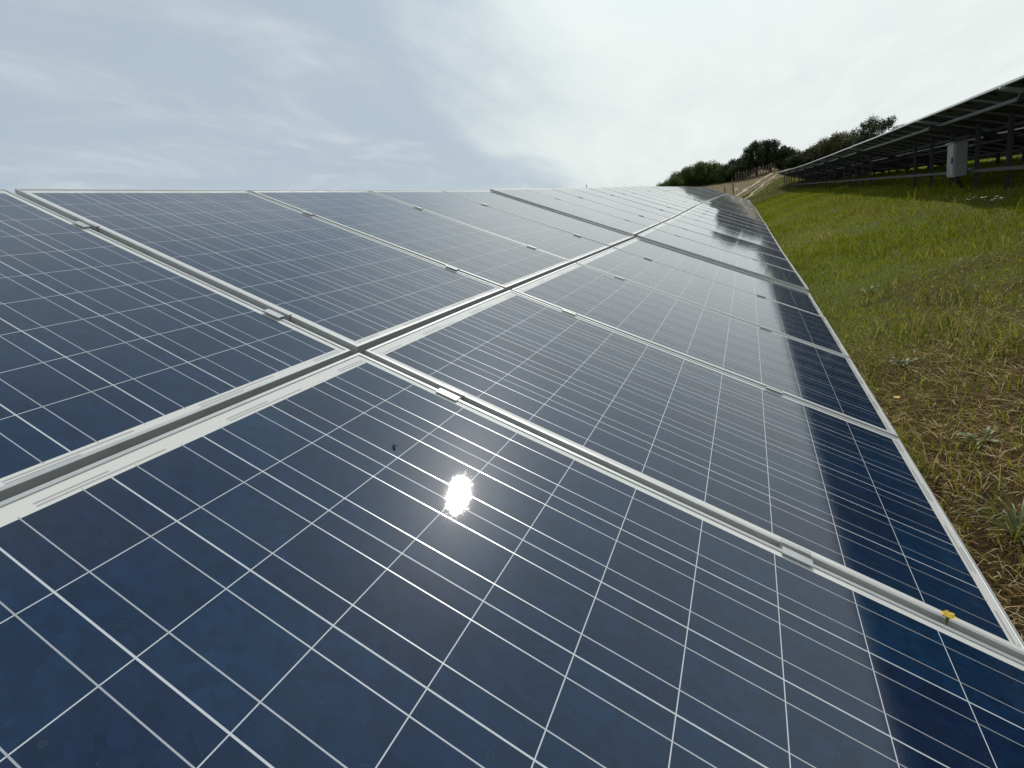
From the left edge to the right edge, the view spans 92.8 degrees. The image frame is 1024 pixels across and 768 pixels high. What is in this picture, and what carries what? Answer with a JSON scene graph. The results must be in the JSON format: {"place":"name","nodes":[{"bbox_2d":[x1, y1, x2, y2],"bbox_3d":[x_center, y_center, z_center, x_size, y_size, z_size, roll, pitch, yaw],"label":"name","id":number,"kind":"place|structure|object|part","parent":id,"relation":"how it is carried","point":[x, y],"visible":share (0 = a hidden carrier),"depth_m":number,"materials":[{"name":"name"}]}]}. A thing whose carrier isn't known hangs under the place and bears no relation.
{"place":"outdoors","nodes":[
{"label":"outdoors","id":0,"kind":"place"},
{"bbox_2d":[0,0,1023,193],"label":"sky","id":1,"kind":"structure","parent":0,"point":[246,95],"materials":[{"name":"white"}]},
{"bbox_2d":[736,168,789,198],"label":"path","id":2,"kind":"structure","parent":0,"point":[745,190],"depth_m":60.99,"materials":[{"name":"beige gravel"}]},
{"bbox_2d":[633,155,1023,641],"bbox_3d":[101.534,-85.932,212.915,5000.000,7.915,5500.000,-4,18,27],"label":"ground","id":3,"kind":"structure","parent":0,"point":[986,495],"depth_m":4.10,"materials":[{"name":"green plant"}]},
{"bbox_2d":[0,189,1023,767],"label":"solar table","id":4,"kind":"object","parent":3,"relation":"on","point":[614,499],"visible":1,"depth_m":0.97,"materials":[{"name":"glass"}]},
{"bbox_2d":[941,610,956,625],"bbox_3d":[0.901,0.491,1.007,0.024,0.042,0.021,-4,18,27],"label":"flower head","id":5,"kind":"object","parent":4,"relation":"attached to","point":[947,614],"visible":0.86,"depth_m":1.00},
{"bbox_2d":[490,188,808,291],"bbox_3d":[1.948,-1.616,6.376,3.025,2.514,3.188,-4,18,27],"label":"solar table","id":6,"kind":"object","parent":3,"relation":"on","point":[765,262],"visible":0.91,"depth_m":5.72,"materials":[{"name":"glass"}]},
{"bbox_2d":[659,174,692,186],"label":"shrub","id":7,"kind":"object","parent":3,"relation":"on","point":[675,181],"visible":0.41,"depth_m":85.08,"materials":[{"name":"green plant"}]},
{"bbox_2d":[573,186,782,251],"bbox_3d":[3.795,-3.232,10.332,3.043,2.585,6.290,-4,18,27],"label":"solar table","id":8,"kind":"object","parent":3,"relation":"on","point":[714,219],"visible":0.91,"depth_m":9.28,"materials":[{"name":"glass"}]},
{"bbox_2d":[669,166,702,186],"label":"tree","id":9,"kind":"object","parent":3,"relation":"on","point":[693,176],"visible":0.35,"depth_m":85.13,"materials":[{"name":"green plant"}]},
{"bbox_2d":[680,159,719,185],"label":"tree","id":10,"kind":"object","parent":3,"relation":"on","point":[700,167],"visible":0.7,"depth_m":85.07,"materials":[{"name":"green plant"}]},
{"bbox_2d":[640,186,763,221],"bbox_3d":[6.904,-5.892,16.924,3.041,2.605,9.377,-4,18,27],"label":"solar table","id":11,"kind":"object","parent":3,"relation":"on","point":[715,202],"visible":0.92,"depth_m":15.62,"materials":[{"name":"glass"}]},
{"bbox_2d":[705,163,720,183],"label":"tree","id":12,"kind":"object","parent":3,"relation":"on","point":[709,168],"visible":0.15,"depth_m":84.60,"materials":[{"name":"green plant"}]},
{"bbox_2d":[678,186,755,208],"bbox_3d":[10.629,-9.069,24.843,3.077,2.609,9.384,-4,18,27],"label":"solar table","id":13,"kind":"object","parent":3,"relation":"on","point":[723,197],"visible":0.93,"depth_m":23.75,"materials":[{"name":"glass"}]},
{"bbox_2d":[707,164,736,184],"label":"shrub","id":14,"kind":"object","parent":3,"relation":"on","point":[718,177],"visible":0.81,"depth_m":83.56,"materials":[{"name":"green plant"}]},
{"bbox_2d":[696,187,750,202],"bbox_3d":[14.352,-12.247,32.763,3.036,2.635,9.377,-4,18,27],"label":"solar table","id":15,"kind":"object","parent":3,"relation":"on","point":[725,194],"visible":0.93,"depth_m":32.09,"materials":[{"name":"metal"}]},
{"bbox_2d":[719,158,745,180],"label":"shrub","id":16,"kind":"object","parent":3,"relation":"on","point":[725,167],"visible":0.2,"depth_m":83.46,"materials":[{"name":"green plant"}]},
{"bbox_2d":[728,157,755,180],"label":"shrub","id":17,"kind":"object","parent":3,"relation":"on","point":[741,164],"visible":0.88,"depth_m":81.30,"materials":[{"name":"green plant"}]},
{"bbox_2d":[735,162,774,181],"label":"fence","id":18,"kind":"object","parent":3,"relation":"on","point":[755,173],"visible":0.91,"depth_m":77.68,"materials":[{"name":"brown wood"}]},
{"bbox_2d":[740,139,773,175],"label":"tree","id":19,"kind":"object","parent":3,"relation":"on","point":[756,148],"visible":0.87,"depth_m":80.83,"materials":[{"name":"green plant"}]},
{"bbox_2d":[692,169,840,205],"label":"grass","id":20,"kind":"structure","parent":3,"relation":"on","point":[775,187],"depth_m":46.02,"materials":[{"name":"green plant"}]},
{"bbox_2d":[754,138,785,171],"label":"tree","id":21,"kind":"object","parent":3,"relation":"on","point":[775,146],"visible":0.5,"depth_m":80.66,"materials":[{"name":"green plant"}]},
{"bbox_2d":[769,145,801,169],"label":"tree","id":22,"kind":"object","parent":3,"relation":"on","point":[789,151],"visible":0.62,"depth_m":79.81,"materials":[{"name":"green plant"}]},
{"bbox_2d":[776,149,815,168],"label":"shrub","id":23,"kind":"object","parent":3,"relation":"on","point":[789,161],"visible":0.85,"depth_m":77.91,"materials":[{"name":"green plant"}]},
{"bbox_2d":[776,170,824,185],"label":"solar table","id":24,"kind":"object","parent":3,"relation":"on","point":[788,173],"visible":0.69,"depth_m":42.17,"materials":[{"name":"metal"}]},
{"bbox_2d":[792,152,817,165],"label":"shrub","id":25,"kind":"object","parent":3,"relation":"on","point":[807,157],"visible":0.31,"depth_m":76.56,"materials":[{"name":"green plant"}]},
{"bbox_2d":[789,165,854,188],"bbox_3d":[22.427,-15.249,35.564,3.145,1.858,8.329,-5,17,24],"label":"solar table","id":26,"kind":"object","parent":3,"relation":"on","point":[804,169],"visible":0.71,"depth_m":34.74,"materials":[{"name":"metal"}]},
{"bbox_2d":[803,137,847,159],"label":"tree","id":27,"kind":"object","parent":3,"relation":"on","point":[812,149],"visible":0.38,"depth_m":75.40,"materials":[{"name":"green plant"}]},
{"bbox_2d":[815,131,855,157],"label":"tree","id":28,"kind":"object","parent":3,"relation":"on","point":[846,138],"visible":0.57,"depth_m":73.93,"materials":[{"name":"green plant"}]},
{"bbox_2d":[803,155,900,187],"bbox_3d":[18.903,-12.078,27.562,3.278,1.833,10.448,-4,18,27],"label":"solar table","id":29,"kind":"object","parent":3,"relation":"on","point":[831,163],"visible":0.69,"depth_m":26.53,"materials":[{"name":"metal"}]},
{"bbox_2d":[860,285,879,293],"bbox_3d":[4.224,-1.115,5.753,0.206,0.117,0.210,-4,18,27],"label":"weed","id":30,"kind":"object","parent":3,"relation":"on","point":[871,288],"visible":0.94,"depth_m":5.76,"materials":[{"name":"green plant"}]},
{"bbox_2d":[849,113,896,144],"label":"tree","id":31,"kind":"object","parent":3,"relation":"on","point":[873,126],"visible":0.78,"depth_m":66.37,"materials":[{"name":"green plant"}]},
{"bbox_2d":[891,357,917,366],"bbox_3d":[2.979,-0.169,3.702,0.159,0.069,0.157,-14,16,-7],"label":"weed","id":32,"kind":"object","parent":3,"relation":"on","point":[902,362],"visible":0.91,"depth_m":3.71,"materials":[{"name":"green plant"}]},
{"bbox_2d":[829,136,1005,187],"bbox_3d":[14.792,-8.604,18.853,3.164,1.830,10.626,-4,18,27],"label":"solar table","id":33,"kind":"object","parent":3,"relation":"on","point":[876,150],"visible":0.86,"depth_m":18.08,"materials":[{"name":"metal"}]},
{"bbox_2d":[877,75,1023,188],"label":"solar table","id":34,"kind":"object","parent":3,"relation":"on","point":[991,121],"visible":0.88,"depth_m":10.46,"materials":[{"name":"metal"}]},
{"bbox_2d":[945,138,974,187],"bbox_3d":[9.658,-4.679,10.563,0.321,1.100,0.750,-4,18,27],"label":"electrical cabinet","id":35,"kind":"object","parent":3,"relation":"on","point":[957,157],"visible":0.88,"depth_m":10.37,"materials":[{"name":"grey metal"}]},
{"bbox_3d":[9.496,-4.838,10.573,0.034,0.620,0.380,-4,18,27],"label":"door","id":36,"kind":"part","parent":35,"relation":"part of","materials":[{"name":"grey paint"}]},
{"bbox_2d":[957,426,999,448],"bbox_3d":[2.400,0.285,2.499,0.189,0.063,0.212,-4,18,27],"label":"weed","id":37,"kind":"object","parent":3,"relation":"on","point":[986,430],"visible":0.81,"depth_m":2.52,"materials":[{"name":"green plant"}]},
{"bbox_2d":[957,475,1023,543],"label":"weed","id":38,"kind":"object","parent":3,"relation":"on","point":[1011,520],"visible":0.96,"depth_m":1.94,"materials":[{"name":"green plant"}]},
{"bbox_2d":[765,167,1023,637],"bbox_3d":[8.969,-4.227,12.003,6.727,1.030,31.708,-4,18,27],"label":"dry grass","id":39,"kind":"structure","parent":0,"point":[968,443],"depth_m":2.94,"materials":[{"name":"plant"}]},
{"bbox_2d":[767,179,1023,510],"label":"tall grass","id":40,"kind":"structure","parent":0,"point":[974,326],"depth_m":4.72,"materials":[{"name":"green plant"}]}
]}

